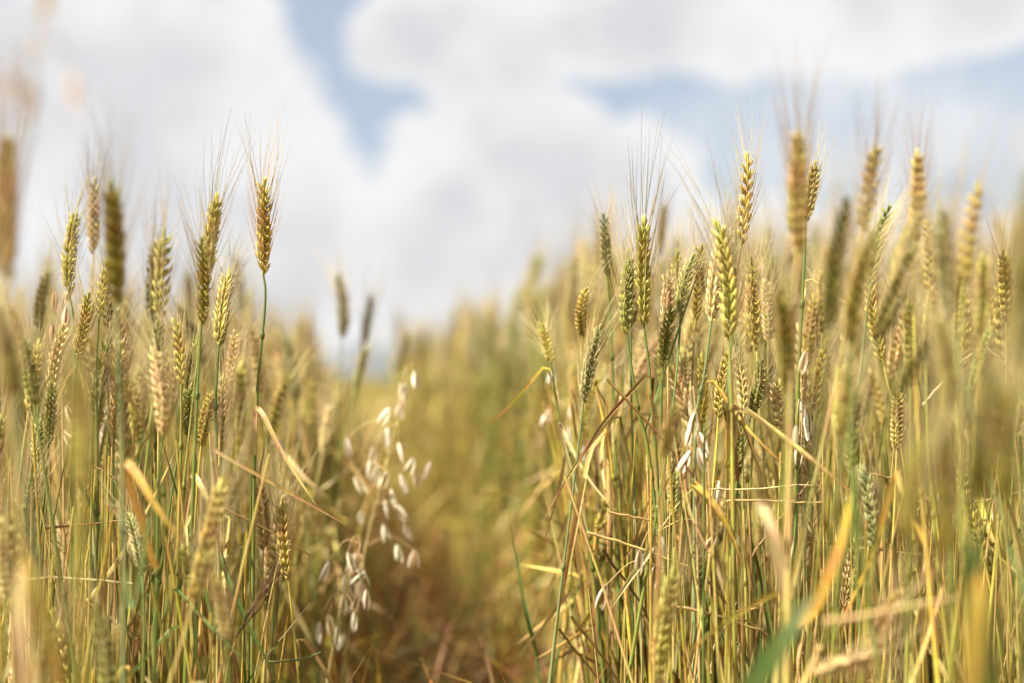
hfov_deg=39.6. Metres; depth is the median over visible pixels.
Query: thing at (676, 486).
wheat stalk
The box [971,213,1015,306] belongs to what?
wheat stalk
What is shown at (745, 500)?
dead straw
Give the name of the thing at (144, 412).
wheat stalk
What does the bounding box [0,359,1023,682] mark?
undergrowth
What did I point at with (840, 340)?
wheat stalk
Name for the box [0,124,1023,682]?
wheat crop
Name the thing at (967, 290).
wheat stalk
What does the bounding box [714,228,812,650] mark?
wheat stalk
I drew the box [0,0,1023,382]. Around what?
sky
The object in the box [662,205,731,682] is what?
wheat stalk
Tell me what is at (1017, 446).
wheat stalk
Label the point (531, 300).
wheat stalk
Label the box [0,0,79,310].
wild oat
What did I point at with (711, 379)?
wheat stalk
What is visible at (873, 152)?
wheat stalk
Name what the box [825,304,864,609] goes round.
wheat stalk
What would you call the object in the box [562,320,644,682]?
wheat stalk
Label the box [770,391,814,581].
wheat stalk
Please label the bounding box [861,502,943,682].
wheat stalk
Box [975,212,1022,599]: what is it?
wheat stalk
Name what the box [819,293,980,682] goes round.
wheat stalk
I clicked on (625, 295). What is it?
wheat stalk
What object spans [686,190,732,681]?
wheat stalk
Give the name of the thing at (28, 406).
wheat stalk
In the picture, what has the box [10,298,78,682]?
wheat stalk
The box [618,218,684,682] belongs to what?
wheat stalk
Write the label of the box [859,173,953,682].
wheat stalk
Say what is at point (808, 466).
wheat stalk
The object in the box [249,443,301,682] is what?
wheat stalk
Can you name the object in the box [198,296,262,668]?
wheat stalk
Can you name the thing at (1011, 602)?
wheat stalk
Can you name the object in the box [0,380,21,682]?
wheat stalk
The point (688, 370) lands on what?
wheat stalk
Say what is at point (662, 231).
wheat stalk
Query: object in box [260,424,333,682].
wheat stalk
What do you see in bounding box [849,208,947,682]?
wheat stalk
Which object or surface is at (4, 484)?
wheat stalk
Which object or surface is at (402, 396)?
wild oat
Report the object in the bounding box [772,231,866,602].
wheat stalk
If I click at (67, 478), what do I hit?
wheat stalk
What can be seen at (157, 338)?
wheat stalk
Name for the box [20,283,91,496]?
wheat stalk
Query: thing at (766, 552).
wheat stalk
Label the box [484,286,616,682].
wheat stalk
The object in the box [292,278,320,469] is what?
wheat stalk
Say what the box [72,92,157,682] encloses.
wheat stalk
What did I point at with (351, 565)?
wild oat
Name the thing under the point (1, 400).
wheat stalk
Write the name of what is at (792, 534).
wheat stalk
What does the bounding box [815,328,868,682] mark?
wheat stalk
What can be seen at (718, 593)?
dead straw
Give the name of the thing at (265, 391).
wheat stalk
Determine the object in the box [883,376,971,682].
wheat stalk
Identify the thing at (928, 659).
wheat stalk
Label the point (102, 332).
wheat stalk
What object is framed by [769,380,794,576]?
wheat stalk
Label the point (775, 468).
wheat stalk
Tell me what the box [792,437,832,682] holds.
wheat stalk
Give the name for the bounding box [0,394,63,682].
wheat stalk
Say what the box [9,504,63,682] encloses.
dead straw
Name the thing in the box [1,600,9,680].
wheat stalk
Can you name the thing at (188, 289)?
wheat stalk
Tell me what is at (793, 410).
wheat stalk
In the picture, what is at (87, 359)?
wheat stalk
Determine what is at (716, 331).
wheat stalk
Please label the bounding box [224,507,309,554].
dead straw
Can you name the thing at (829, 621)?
dead straw
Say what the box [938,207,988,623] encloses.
wheat stalk
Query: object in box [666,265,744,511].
wheat stalk
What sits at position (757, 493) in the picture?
wheat stalk
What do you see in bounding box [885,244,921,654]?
wheat stalk
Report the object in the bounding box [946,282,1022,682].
wheat stalk
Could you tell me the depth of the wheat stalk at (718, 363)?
1.61 m
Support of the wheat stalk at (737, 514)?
on the ground at (378, 430)
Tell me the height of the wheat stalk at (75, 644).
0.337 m
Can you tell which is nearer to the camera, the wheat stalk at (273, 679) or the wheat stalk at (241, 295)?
the wheat stalk at (273, 679)
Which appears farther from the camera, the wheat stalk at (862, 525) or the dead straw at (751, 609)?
the wheat stalk at (862, 525)
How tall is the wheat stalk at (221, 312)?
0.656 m
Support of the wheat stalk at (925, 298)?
on the ground at (378, 430)
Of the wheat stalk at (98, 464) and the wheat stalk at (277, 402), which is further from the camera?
the wheat stalk at (277, 402)
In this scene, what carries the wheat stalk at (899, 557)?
on the ground at (378, 430)
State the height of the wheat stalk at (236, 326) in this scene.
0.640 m
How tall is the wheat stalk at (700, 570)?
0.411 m
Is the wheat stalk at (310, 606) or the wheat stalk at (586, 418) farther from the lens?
the wheat stalk at (310, 606)
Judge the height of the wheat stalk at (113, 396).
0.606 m
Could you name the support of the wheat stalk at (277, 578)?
on the ground at (378, 430)
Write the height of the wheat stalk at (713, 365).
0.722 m
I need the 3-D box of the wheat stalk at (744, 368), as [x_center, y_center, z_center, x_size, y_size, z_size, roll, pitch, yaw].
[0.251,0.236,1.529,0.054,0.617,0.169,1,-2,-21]
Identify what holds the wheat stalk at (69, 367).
on the ground at (378, 430)
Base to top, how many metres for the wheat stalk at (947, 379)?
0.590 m
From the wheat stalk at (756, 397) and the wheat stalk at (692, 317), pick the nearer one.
the wheat stalk at (756, 397)
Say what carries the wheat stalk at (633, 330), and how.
on the ground at (378, 430)
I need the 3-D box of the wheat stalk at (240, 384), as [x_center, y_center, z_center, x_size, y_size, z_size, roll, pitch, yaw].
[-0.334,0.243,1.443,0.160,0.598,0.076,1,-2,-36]
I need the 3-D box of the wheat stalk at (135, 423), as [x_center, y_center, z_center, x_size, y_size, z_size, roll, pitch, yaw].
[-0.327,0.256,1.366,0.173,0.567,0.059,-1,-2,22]
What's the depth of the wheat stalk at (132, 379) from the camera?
1.77 m
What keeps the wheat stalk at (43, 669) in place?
on the ground at (378, 430)
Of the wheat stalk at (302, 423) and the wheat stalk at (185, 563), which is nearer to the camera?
the wheat stalk at (185, 563)
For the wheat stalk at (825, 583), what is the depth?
0.95 m
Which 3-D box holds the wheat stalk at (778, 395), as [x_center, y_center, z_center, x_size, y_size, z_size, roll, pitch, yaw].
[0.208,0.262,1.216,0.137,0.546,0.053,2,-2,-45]
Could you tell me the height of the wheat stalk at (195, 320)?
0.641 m
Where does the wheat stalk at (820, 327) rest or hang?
on the ground at (378, 430)
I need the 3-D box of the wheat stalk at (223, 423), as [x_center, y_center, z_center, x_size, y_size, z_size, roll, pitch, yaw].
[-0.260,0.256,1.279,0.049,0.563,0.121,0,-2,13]
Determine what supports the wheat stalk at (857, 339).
on the ground at (378, 430)
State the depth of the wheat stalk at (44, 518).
1.38 m
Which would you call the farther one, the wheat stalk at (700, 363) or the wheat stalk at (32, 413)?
the wheat stalk at (32, 413)
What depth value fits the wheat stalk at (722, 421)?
1.66 m
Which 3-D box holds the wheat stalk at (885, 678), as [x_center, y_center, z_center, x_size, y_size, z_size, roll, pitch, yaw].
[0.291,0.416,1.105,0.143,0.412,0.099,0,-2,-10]
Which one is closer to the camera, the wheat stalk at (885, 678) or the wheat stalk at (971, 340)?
the wheat stalk at (885, 678)
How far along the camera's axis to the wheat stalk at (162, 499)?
1.44 m
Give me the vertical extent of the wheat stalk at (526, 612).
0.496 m
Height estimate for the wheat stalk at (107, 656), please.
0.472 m
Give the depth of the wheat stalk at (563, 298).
2.10 m
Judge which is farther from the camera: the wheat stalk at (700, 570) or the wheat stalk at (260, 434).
the wheat stalk at (260, 434)
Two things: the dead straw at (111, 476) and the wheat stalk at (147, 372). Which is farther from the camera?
the wheat stalk at (147, 372)
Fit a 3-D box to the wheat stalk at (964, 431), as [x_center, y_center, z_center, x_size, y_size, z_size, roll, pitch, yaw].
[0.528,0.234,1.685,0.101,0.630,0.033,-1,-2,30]
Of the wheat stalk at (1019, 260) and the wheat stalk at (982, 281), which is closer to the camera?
the wheat stalk at (1019, 260)
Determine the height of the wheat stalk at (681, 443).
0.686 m
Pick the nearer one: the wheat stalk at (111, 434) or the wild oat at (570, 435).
the wheat stalk at (111, 434)
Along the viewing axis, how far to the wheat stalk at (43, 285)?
1.50 m
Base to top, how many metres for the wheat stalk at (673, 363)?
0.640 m
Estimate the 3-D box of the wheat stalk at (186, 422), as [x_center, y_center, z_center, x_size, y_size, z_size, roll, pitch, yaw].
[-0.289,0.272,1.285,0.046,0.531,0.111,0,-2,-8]
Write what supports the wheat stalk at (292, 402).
on the ground at (378, 430)
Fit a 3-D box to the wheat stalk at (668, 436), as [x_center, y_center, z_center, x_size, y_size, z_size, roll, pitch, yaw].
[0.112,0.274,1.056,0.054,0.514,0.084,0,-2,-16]
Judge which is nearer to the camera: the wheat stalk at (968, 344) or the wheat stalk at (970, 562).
the wheat stalk at (970, 562)
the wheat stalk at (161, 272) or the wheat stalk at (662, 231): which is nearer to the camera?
the wheat stalk at (161, 272)
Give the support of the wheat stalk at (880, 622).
on the ground at (378, 430)
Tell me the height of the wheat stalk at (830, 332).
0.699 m
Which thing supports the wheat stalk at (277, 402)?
on the ground at (378, 430)
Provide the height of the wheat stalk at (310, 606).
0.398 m
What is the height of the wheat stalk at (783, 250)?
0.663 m
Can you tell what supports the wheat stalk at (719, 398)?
on the ground at (378, 430)
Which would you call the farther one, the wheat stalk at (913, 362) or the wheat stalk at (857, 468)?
the wheat stalk at (857, 468)
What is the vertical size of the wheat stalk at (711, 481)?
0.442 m
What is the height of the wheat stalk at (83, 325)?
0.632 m
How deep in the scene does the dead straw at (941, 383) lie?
1.15 m
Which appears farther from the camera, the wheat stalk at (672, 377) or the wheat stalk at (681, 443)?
the wheat stalk at (681, 443)
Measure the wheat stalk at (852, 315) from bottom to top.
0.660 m
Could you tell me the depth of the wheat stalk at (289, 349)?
1.67 m
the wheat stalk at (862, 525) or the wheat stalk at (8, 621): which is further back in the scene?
the wheat stalk at (862, 525)
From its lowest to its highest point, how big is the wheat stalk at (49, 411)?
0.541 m
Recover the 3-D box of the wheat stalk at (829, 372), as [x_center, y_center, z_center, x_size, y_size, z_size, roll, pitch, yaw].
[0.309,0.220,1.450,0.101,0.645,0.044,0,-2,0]
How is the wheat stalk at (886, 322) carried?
on the ground at (378, 430)
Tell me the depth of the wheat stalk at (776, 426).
1.52 m
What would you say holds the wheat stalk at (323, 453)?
on the ground at (378, 430)
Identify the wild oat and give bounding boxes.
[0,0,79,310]
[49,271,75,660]
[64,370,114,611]
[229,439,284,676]
[316,535,373,682]
[340,361,430,682]
[539,358,583,682]
[590,481,720,677]
[673,381,715,682]
[792,351,814,667]
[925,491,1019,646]
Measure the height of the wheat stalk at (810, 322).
0.636 m
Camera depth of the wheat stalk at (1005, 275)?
1.20 m
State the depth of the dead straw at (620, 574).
1.21 m
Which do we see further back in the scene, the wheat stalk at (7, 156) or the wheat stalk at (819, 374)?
the wheat stalk at (819, 374)
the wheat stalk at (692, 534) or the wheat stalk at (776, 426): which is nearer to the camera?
the wheat stalk at (692, 534)
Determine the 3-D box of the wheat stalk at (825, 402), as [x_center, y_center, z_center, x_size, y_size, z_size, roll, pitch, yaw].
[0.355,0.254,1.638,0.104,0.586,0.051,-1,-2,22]
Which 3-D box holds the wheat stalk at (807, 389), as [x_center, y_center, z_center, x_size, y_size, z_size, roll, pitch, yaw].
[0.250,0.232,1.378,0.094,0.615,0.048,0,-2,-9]
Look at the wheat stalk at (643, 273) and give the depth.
1.23 m
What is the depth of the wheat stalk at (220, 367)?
1.65 m
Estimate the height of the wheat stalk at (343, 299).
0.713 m
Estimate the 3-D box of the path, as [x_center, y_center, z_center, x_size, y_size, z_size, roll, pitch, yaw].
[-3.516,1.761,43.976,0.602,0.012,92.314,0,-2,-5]
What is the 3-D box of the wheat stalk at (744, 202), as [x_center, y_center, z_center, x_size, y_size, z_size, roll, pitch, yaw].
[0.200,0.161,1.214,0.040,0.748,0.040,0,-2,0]
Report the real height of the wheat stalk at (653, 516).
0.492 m
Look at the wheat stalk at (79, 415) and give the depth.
0.70 m
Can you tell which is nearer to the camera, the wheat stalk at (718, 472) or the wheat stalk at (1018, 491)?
the wheat stalk at (1018, 491)
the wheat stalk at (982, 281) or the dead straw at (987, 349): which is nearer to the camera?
the wheat stalk at (982, 281)
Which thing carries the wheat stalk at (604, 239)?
on the ground at (378, 430)
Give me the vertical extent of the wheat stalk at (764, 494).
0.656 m
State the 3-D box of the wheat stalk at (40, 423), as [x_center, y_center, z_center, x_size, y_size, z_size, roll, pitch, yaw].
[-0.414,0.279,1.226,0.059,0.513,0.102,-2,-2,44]
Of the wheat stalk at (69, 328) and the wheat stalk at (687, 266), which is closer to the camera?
the wheat stalk at (687, 266)
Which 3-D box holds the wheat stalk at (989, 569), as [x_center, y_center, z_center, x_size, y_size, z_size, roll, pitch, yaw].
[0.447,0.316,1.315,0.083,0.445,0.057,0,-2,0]
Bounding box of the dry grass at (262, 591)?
[223,547,282,682]
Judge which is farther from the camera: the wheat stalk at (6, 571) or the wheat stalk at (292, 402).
the wheat stalk at (292, 402)
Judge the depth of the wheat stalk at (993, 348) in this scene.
1.74 m
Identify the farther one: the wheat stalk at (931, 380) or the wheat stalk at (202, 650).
the wheat stalk at (931, 380)
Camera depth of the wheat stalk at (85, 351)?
1.53 m
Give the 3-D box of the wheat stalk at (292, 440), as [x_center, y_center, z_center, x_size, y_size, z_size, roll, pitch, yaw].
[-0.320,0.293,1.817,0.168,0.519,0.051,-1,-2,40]
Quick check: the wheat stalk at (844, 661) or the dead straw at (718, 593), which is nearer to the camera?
the wheat stalk at (844, 661)
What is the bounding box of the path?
[335,434,538,682]
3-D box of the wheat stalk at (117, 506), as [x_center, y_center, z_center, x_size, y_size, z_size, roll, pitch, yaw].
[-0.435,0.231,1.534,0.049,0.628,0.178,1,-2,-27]
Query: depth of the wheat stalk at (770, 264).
1.73 m
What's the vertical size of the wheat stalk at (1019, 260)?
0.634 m
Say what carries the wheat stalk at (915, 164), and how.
on the ground at (378, 430)
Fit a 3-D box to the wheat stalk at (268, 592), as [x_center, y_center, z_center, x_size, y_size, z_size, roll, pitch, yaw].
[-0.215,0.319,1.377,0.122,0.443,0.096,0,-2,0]
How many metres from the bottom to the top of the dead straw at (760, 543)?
0.075 m
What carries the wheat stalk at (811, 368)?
on the ground at (378, 430)
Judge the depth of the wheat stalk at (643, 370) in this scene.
1.45 m
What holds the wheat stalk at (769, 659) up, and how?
on the ground at (378, 430)
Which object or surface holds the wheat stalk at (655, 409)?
on the ground at (378, 430)
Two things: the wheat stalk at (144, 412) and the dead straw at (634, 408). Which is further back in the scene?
the wheat stalk at (144, 412)
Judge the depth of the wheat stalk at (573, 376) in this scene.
1.62 m
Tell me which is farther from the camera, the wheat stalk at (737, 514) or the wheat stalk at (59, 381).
the wheat stalk at (737, 514)
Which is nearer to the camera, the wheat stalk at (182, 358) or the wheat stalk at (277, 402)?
the wheat stalk at (182, 358)
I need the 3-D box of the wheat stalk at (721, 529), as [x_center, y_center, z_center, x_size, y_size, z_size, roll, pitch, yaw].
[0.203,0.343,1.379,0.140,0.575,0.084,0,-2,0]
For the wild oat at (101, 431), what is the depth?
1.35 m
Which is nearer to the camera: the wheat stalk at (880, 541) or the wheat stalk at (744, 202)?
the wheat stalk at (744, 202)
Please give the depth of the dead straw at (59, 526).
1.20 m
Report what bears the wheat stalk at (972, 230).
on the ground at (378, 430)
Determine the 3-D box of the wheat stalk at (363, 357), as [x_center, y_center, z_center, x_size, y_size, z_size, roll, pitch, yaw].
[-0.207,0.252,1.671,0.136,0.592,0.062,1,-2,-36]
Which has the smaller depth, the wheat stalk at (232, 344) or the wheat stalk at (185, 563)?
the wheat stalk at (185, 563)
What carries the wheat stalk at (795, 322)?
on the ground at (378, 430)
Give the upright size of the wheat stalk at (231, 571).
0.633 m
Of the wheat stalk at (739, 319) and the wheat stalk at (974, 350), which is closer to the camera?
the wheat stalk at (974, 350)
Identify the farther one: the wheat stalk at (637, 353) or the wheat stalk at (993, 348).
the wheat stalk at (993, 348)
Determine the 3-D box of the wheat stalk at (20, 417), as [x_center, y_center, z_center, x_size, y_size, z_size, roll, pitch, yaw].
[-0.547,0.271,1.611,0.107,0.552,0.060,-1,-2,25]
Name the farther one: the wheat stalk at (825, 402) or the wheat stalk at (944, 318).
the wheat stalk at (944, 318)
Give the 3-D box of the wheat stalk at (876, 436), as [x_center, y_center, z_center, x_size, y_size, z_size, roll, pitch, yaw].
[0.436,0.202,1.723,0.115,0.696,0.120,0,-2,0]
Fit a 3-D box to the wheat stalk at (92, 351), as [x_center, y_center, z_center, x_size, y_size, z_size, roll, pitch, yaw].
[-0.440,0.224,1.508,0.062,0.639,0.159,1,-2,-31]
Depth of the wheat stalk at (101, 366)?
1.28 m
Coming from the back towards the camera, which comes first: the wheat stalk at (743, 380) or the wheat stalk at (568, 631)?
the wheat stalk at (568, 631)
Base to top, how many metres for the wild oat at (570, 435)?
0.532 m
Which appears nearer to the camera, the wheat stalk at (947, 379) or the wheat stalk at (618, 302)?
the wheat stalk at (947, 379)
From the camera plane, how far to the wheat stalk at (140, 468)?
1.55 m
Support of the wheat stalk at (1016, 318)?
on the ground at (378, 430)
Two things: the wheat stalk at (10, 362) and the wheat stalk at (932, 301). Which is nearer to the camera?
the wheat stalk at (10, 362)
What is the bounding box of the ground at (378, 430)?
[160,383,901,679]
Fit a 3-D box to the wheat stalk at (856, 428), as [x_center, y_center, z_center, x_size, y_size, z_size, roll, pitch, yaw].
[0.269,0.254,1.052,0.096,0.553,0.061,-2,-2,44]
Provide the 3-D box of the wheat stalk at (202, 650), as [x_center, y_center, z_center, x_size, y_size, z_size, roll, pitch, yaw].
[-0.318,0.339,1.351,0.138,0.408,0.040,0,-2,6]
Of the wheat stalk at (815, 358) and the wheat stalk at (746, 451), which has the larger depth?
the wheat stalk at (815, 358)
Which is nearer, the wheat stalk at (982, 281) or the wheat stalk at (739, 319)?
the wheat stalk at (982, 281)
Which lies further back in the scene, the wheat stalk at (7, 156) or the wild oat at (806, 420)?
the wild oat at (806, 420)
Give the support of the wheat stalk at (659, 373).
on the ground at (378, 430)
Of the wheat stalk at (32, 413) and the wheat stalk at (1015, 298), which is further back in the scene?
the wheat stalk at (32, 413)
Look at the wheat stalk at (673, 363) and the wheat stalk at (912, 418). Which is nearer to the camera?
the wheat stalk at (673, 363)
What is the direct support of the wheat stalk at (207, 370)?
on the ground at (378, 430)
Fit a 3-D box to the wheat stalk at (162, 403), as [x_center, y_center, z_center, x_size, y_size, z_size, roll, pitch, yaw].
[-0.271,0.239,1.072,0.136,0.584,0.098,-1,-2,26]
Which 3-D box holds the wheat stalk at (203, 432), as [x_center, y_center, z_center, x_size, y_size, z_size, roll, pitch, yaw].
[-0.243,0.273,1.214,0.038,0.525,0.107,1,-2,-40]
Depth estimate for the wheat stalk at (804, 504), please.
1.29 m
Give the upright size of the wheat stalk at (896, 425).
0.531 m
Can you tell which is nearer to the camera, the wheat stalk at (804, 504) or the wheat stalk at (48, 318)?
the wheat stalk at (804, 504)
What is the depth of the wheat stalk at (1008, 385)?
1.62 m
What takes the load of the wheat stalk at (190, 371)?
on the ground at (378, 430)
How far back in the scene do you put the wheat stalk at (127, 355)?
1.36 m
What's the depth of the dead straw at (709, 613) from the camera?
1.17 m
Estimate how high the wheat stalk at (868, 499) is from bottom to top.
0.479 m
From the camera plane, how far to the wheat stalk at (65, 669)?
1.12 m
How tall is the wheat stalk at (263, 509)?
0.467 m
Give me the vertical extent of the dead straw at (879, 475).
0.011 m
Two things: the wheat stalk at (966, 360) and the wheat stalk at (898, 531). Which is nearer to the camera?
the wheat stalk at (898, 531)
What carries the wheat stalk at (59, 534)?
on the ground at (378, 430)
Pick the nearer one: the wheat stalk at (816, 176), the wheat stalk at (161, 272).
the wheat stalk at (816, 176)
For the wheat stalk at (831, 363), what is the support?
on the ground at (378, 430)
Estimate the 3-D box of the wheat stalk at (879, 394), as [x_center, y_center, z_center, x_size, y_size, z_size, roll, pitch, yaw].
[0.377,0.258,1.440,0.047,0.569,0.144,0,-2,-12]
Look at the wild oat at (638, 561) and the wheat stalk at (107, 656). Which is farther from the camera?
the wild oat at (638, 561)
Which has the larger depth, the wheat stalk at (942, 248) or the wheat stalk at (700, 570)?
the wheat stalk at (700, 570)
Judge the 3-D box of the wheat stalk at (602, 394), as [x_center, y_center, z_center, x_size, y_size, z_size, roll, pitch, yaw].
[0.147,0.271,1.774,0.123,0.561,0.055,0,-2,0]
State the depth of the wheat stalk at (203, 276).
1.15 m
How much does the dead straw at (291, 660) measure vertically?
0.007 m
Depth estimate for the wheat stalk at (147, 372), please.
1.41 m
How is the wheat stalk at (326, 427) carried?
on the ground at (378, 430)
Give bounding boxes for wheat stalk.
[0,34,40,682]
[0,259,45,682]
[0,365,14,499]
[0,368,38,630]
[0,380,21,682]
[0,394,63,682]
[0,460,27,682]
[1,421,61,599]
[1,446,18,514]
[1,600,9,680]
[2,264,105,631]
[2,280,111,563]
[4,419,65,681]
[6,289,58,682]
[7,520,37,651]
[9,478,92,666]
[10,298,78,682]
[14,317,49,548]
[17,533,76,682]
[19,274,108,682]
[19,377,71,618]
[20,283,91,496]
[22,410,91,587]
[23,449,68,652]
[23,517,94,682]
[24,523,130,682]
[27,282,98,630]
[27,366,137,667]
[30,231,65,581]
[31,263,64,549]
[31,336,173,682]
[36,347,149,639]
[37,154,105,655]
[37,468,100,655]
[42,312,191,628]
[45,259,91,450]
[48,310,80,592]
[51,254,113,555]
[53,262,112,641]
[54,300,106,671]
[54,406,87,621]
[56,266,136,617]
[64,392,114,642]
[64,601,93,680]
[66,261,160,670]
[67,290,104,549]
[68,127,129,596]
[68,239,151,658]
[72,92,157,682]
[77,465,190,670]
[78,255,171,657]
[80,231,160,679]
[86,323,147,660]
[87,262,140,581]
[89,211,143,682]
[92,266,154,664]
[97,474,152,682]
[100,315,149,682]
[101,326,173,613]
[115,488,222,682]
[117,347,134,579]
[118,265,187,612]
[118,286,263,682]
[121,309,166,682]
[124,318,194,675]
[126,166,190,664]
[126,170,220,682]
[127,372,201,579]
[129,428,160,521]
[132,290,237,682]
[134,494,202,681]
[137,188,182,682]
[140,262,274,631]
[147,258,242,643]
[148,260,259,680]
[148,272,278,682]
[150,291,263,670]
[151,317,183,570]
[163,113,256,682]
[163,218,345,682]
[166,215,199,487]
[166,350,215,669]
[167,315,251,646]
[168,377,261,682]
[170,525,244,682]
[177,280,278,672]
[184,357,240,668]
[189,209,249,619]
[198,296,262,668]
[206,367,260,608]
[215,269,329,682]
[229,424,276,682]
[232,298,315,644]
[235,102,316,682]
[235,445,294,610]
[238,278,287,682]
[243,416,325,682]
[244,324,340,675]
[247,376,313,553]
[248,305,305,660]
[248,474,344,671]
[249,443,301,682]
[255,318,348,665]
[259,291,326,682]
[260,361,355,676]
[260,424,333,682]
[262,348,335,522]
[277,374,339,682]
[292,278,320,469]
[302,255,390,682]
[306,314,391,682]
[310,231,359,682]
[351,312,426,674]
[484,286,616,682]
[508,395,637,682]
[511,251,540,676]
[519,247,619,682]
[543,181,658,682]
[547,308,595,629]
[548,276,634,682]
[554,243,575,672]
[558,328,638,682]
[559,248,634,682]
[562,195,631,624]
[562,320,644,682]
[570,109,685,657]
[574,227,606,475]
[580,261,604,513]
[581,219,639,399]
[581,335,621,468]
[583,173,621,679]
[590,223,634,618]
[594,293,706,682]
[602,245,831,668]
[609,211,703,682]
[611,302,703,664]
[613,284,665,583]
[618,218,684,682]
[618,249,639,524]
[626,218,716,682]
[626,256,703,682]
[630,399,734,662]
[636,220,708,645]
[642,473,725,682]
[648,120,862,682]
[648,280,683,481]
[648,284,661,480]
[650,162,679,375]
[652,364,713,682]
[652,427,697,682]
[653,403,777,649]
[654,314,704,682]
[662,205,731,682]
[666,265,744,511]
[669,276,693,547]
[675,257,725,657]
[675,257,742,568]
[676,305,723,647]
[678,210,801,655]
[678,421,722,659]
[678,510,708,598]
[681,73,902,682]
[683,206,739,600]
[683,302,761,682]
[686,174,778,682]
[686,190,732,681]
[688,211,734,548]
[691,215,771,589]
[692,155,786,682]
[692,402,738,677]
[696,439,748,618]
[698,259,723,583]
[703,307,744,434]
[710,316,778,578]
[713,210,763,459]
[713,323,753,679]
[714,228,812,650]
[717,273,817,581]
[717,310,798,671]
[721,283,843,641]
[723,194,850,682]
[723,376,767,678]
[724,96,767,681]
[729,218,786,555]
[735,225,779,600]
[736,270,841,625]
[740,99,897,682]
[743,247,793,563]
[744,199,825,628]
[745,203,792,641]
[746,239,803,678]
[746,336,795,682]
[750,202,854,603]
[756,32,830,682]
[757,212,875,609]
[757,288,809,682]
[762,229,855,618]
[764,223,798,504]
[764,348,844,682]
[768,252,854,650]
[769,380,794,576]
[770,239,833,681]
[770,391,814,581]
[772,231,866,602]
[773,361,833,628]
[788,262,831,562]
[789,238,855,682]
[792,351,832,590]
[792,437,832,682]
[793,116,875,680]
[796,316,887,655]
[798,301,843,575]
[802,612,941,682]
[806,236,848,514]
[811,328,837,568]
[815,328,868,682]
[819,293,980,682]
[821,172,966,682]
[822,199,883,601]
[822,427,883,682]
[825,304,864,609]
[826,292,881,682]
[826,322,945,682]
[829,156,912,682]
[829,226,904,597]
[830,394,886,675]
[831,294,903,637]
[835,356,885,530]
[836,202,896,641]
[837,262,936,679]
[838,93,949,682]
[838,145,955,682]
[839,238,909,634]
[839,488,933,682]
[840,329,906,670]
[841,245,877,524]
[842,215,924,607]
[844,306,933,638]
[849,198,966,672]
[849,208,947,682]
[851,266,936,648]
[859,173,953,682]
[860,207,1013,628]
[860,539,946,682]
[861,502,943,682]
[869,606,913,682]
[877,247,920,603]
[878,249,977,682]
[879,360,932,682]
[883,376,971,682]
[884,238,987,629]
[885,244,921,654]
[885,246,933,682]
[888,165,962,680]
[892,218,1006,586]
[892,230,942,396]
[897,194,970,590]
[899,106,1023,598]
[899,269,1014,680]
[900,208,984,476]
[903,376,935,574]
[907,283,984,682]
[909,217,1014,662]
[914,228,1022,655]
[916,199,962,592]
[918,314,950,481]
[918,322,968,653]
[918,581,957,682]
[930,414,1000,665]
[936,234,1013,658]
[937,390,973,477]
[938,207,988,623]
[946,190,1016,682]
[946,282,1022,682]
[947,98,1019,647]
[950,227,1013,682]
[955,232,1004,549]
[957,338,1021,506]
[962,299,1022,682]
[963,450,1001,677]
[967,276,1019,604]
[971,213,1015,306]
[972,311,1000,431]
[974,216,1021,535]
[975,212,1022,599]
[986,200,1023,623]
[989,83,1023,519]
[995,186,1022,549]
[995,213,1023,682]
[1007,371,1023,672]
[1013,436,1021,531]
[1015,533,1023,621]
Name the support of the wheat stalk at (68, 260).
on the ground at (378, 430)
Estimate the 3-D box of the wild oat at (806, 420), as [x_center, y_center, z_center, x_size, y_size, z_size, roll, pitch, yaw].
[0.253,0.272,1.225,0.016,0.527,0.072,-1,-2,20]
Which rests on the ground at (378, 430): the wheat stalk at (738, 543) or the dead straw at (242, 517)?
the wheat stalk at (738, 543)
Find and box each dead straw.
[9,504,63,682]
[36,576,132,583]
[45,520,119,529]
[70,592,131,636]
[95,467,126,488]
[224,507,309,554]
[237,522,300,546]
[268,651,320,662]
[558,628,601,682]
[570,616,619,682]
[586,531,687,566]
[603,549,652,628]
[606,378,729,523]
[608,511,680,526]
[676,606,762,630]
[708,484,821,490]
[708,580,767,635]
[726,499,821,503]
[731,605,778,612]
[752,477,810,556]
[822,597,957,625]
[868,473,901,479]
[922,353,972,404]
[985,347,1014,377]
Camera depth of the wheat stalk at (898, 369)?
1.59 m
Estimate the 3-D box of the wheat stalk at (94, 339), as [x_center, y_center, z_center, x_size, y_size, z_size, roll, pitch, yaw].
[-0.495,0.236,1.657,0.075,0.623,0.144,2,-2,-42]
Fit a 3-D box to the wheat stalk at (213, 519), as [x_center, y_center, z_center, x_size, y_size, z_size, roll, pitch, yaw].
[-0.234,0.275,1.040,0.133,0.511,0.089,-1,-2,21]
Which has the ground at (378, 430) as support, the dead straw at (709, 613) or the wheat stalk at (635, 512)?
the wheat stalk at (635, 512)

